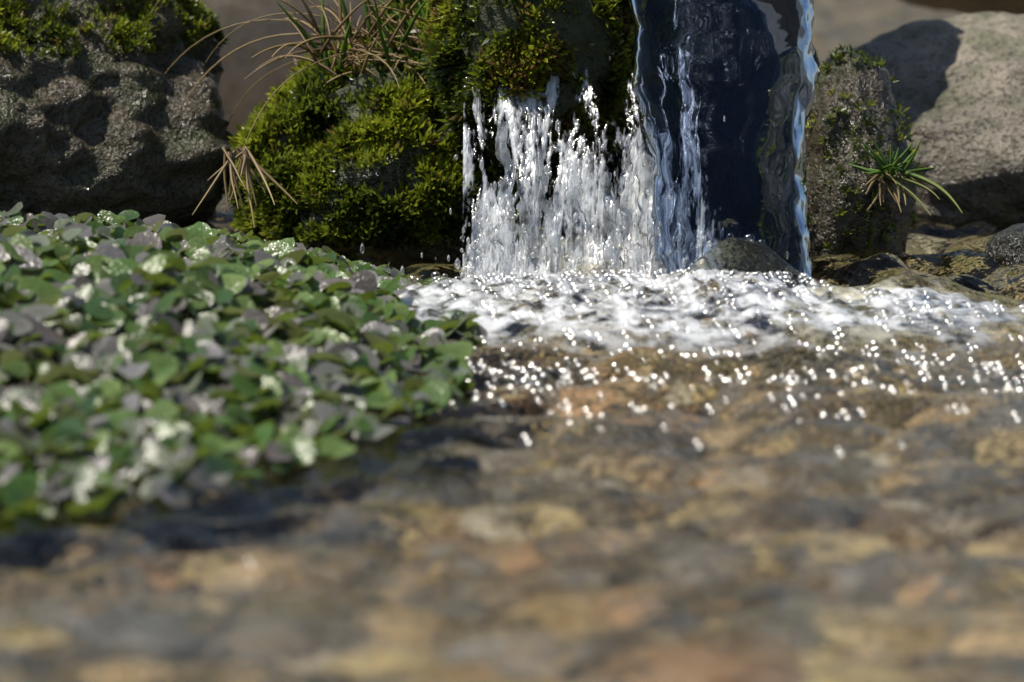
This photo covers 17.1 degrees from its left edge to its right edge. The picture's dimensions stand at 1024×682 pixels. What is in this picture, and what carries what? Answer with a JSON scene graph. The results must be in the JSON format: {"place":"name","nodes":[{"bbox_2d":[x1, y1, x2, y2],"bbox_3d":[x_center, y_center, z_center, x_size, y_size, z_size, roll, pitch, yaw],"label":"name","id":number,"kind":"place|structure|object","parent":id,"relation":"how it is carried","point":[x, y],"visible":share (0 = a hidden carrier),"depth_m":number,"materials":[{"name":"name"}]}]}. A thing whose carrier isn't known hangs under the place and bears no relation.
{"place":"outdoors","nodes":[
{"label":"outdoors","id":0,"kind":"place"},
{"bbox_2d":[0,193,1023,681],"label":"water","id":1,"kind":"structure","parent":0,"point":[604,531],"depth_m":0.65,"materials":[{"name":"liquid"}]},
{"bbox_2d":[0,0,236,227],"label":"rock","id":2,"kind":"object","parent":1,"relation":"in","point":[95,127],"visible":0.55,"depth_m":1.07,"materials":[{"name":"grey stone"}]},
{"bbox_2d":[0,0,230,59],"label":"moss","id":3,"kind":"object","parent":2,"relation":"on","point":[121,32],"visible":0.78,"depth_m":1.08,"materials":[{"name":"green plant"}]},
{"bbox_2d":[0,202,488,524],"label":"aquatic plant leaves","id":4,"kind":"object","parent":1,"relation":"on","point":[20,251],"visible":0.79,"depth_m":0.78,"materials":[{"name":"green plant"}]},
{"bbox_2d":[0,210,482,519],"bbox_3d":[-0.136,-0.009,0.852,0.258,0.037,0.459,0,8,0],"label":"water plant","id":5,"kind":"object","parent":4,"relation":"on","point":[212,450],"depth_m":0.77,"materials":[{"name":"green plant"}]},
{"bbox_2d":[238,50,530,263],"bbox_3d":[-0.039,-0.050,1.083,0.097,0.090,0.092,0,8,0],"label":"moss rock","id":6,"kind":"object","parent":1,"relation":"in","point":[389,173],"visible":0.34,"depth_m":1.05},
{"bbox_2d":[223,28,559,250],"bbox_3d":[-0.038,-0.066,1.077,0.108,0.069,0.097,0,8,0],"label":"moss","id":7,"kind":"object","parent":6,"relation":"on","point":[319,136],"visible":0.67,"depth_m":1.05,"materials":[{"name":"green plant"}]},
{"bbox_2d":[192,146,296,227],"bbox_3d":[-0.079,-0.045,1.011,0.025,0.023,0.019,5,10,31],"label":"grass tuft","id":8,"kind":"object","parent":7,"relation":"on","point":[245,155],"depth_m":1.02,"materials":[{"name":"beige plant"}]},
{"bbox_2d":[149,0,436,211],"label":"grass tuft","id":9,"kind":"object","parent":7,"relation":"on","point":[376,31],"depth_m":1.06,"materials":[{"name":"plant"}]},
{"bbox_2d":[445,0,629,181],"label":"mossy rock","id":10,"kind":"object","parent":6,"relation":"on","point":[585,24],"visible":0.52,"depth_m":1.02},
{"bbox_2d":[410,0,639,175],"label":"moss lip","id":11,"kind":"object","parent":10,"relation":"on","point":[521,65],"visible":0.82,"depth_m":1.03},
{"bbox_2d":[391,2,621,221],"bbox_3d":[0.012,-0.100,1.165,0.110,0.142,0.094,0,8,0],"label":"mossy rock","id":12,"kind":"object","parent":1,"relation":"on","point":[594,158],"visible":0.01,"depth_m":1.14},
{"bbox_2d":[379,0,641,215],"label":"moss","id":13,"kind":"object","parent":12,"relation":"attached to","point":[591,166],"visible":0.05,"depth_m":1.14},
{"bbox_2d":[463,75,656,271],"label":"waterfall","id":14,"kind":"structure","parent":1,"relation":"on","point":[573,182],"depth_m":1.00,"materials":[{"name":"white"}]},
{"bbox_2d":[467,169,657,282],"bbox_3d":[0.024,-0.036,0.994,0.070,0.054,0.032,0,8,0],"label":"water splash","id":15,"kind":"object","parent":1,"relation":"on","point":[528,264],"visible":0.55,"depth_m":0.99,"materials":[{"name":"white liquid"}]},
{"bbox_2d":[360,116,788,298],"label":"splash droplets","id":16,"kind":"object","parent":1,"relation":"on","point":[616,248],"visible":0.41,"depth_m":0.97,"materials":[{"name":"white"}]},
{"bbox_2d":[495,121,653,271],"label":"splash streaks","id":17,"kind":"object","parent":1,"relation":"on","point":[499,241],"visible":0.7,"depth_m":0.99,"materials":[{"name":"white"}]},
{"bbox_2d":[251,270,1023,565],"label":"bubbles","id":18,"kind":"object","parent":1,"relation":"on","point":[710,348],"visible":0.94,"depth_m":0.86},
{"bbox_2d":[584,48,820,225],"bbox_3d":[0.059,-0.074,1.173,0.098,0.156,0.108,0,8,0],"label":"rock","id":19,"kind":"object","parent":1,"relation":"on","point":[621,167],"visible":0.04,"depth_m":1.13,"materials":[{"name":"grey stone"}]},
{"bbox_2d":[398,269,1017,363],"bbox_3d":[0.039,-0.011,0.915,0.240,0.016,0.124,0,8,0],"label":"foam","id":20,"kind":"object","parent":1,"relation":"in","point":[623,315],"visible":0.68,"depth_m":0.90,"materials":[{"name":"white"}]},
{"bbox_2d":[629,0,818,280],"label":"waterfall stream","id":21,"kind":"structure","parent":1,"relation":"on","point":[747,69],"depth_m":0.97,"materials":[{"name":"blue liquid"}]},
{"bbox_2d":[805,49,916,256],"bbox_3d":[0.105,-0.048,1.064,0.041,0.085,0.068,0,8,0],"label":"rock","id":22,"kind":"object","parent":1,"relation":"in","point":[863,81],"visible":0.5,"depth_m":1.04,"materials":[{"name":"grey stone"}]},
{"bbox_2d":[805,43,924,250],"bbox_3d":[0.105,-0.061,1.061,0.047,0.063,0.069,0,8,0],"label":"moss","id":23,"kind":"object","parent":22,"relation":"on","point":[867,60],"visible":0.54,"depth_m":1.04,"materials":[{"name":"green plant"}]},
{"bbox_2d":[848,139,962,215],"bbox_3d":[0.115,-0.048,0.999,0.032,0.022,0.023,0,8,0],"label":"grass tuft","id":24,"kind":"object","parent":22,"relation":"on","point":[894,172],"visible":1,"depth_m":1.00,"materials":[{"name":"green plant"}]},
{"bbox_2d":[823,12,1023,224],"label":"rock","id":25,"kind":"object","parent":1,"relation":"in","point":[958,89],"visible":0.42,"depth_m":1.16,"materials":[{"name":"beige stone"}]},
{"bbox_2d":[984,223,1023,265],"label":"stone","id":26,"kind":"object","parent":1,"relation":"in","point":[1006,246],"visible":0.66,"depth_m":1.02,"materials":[{"name":"grey stone"}]},
{"bbox_2d":[812,0,958,65],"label":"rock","id":27,"kind":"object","parent":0,"point":[854,23],"depth_m":3.11,"materials":[{"name":"beige stone"}]},
{"bbox_2d":[199,0,386,135],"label":"tan slab","id":28,"kind":"object","parent":27,"relation":"on","point":[239,67],"visible":0.02,"depth_m":1.75,"materials":[{"name":"beige stone"}]},
{"bbox_2d":[900,0,1023,14],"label":"rock","id":29,"kind":"object","parent":27,"relation":"on","point":[1014,7],"visible":0.68,"depth_m":1.54,"materials":[{"name":"beige stone"}]}
]}

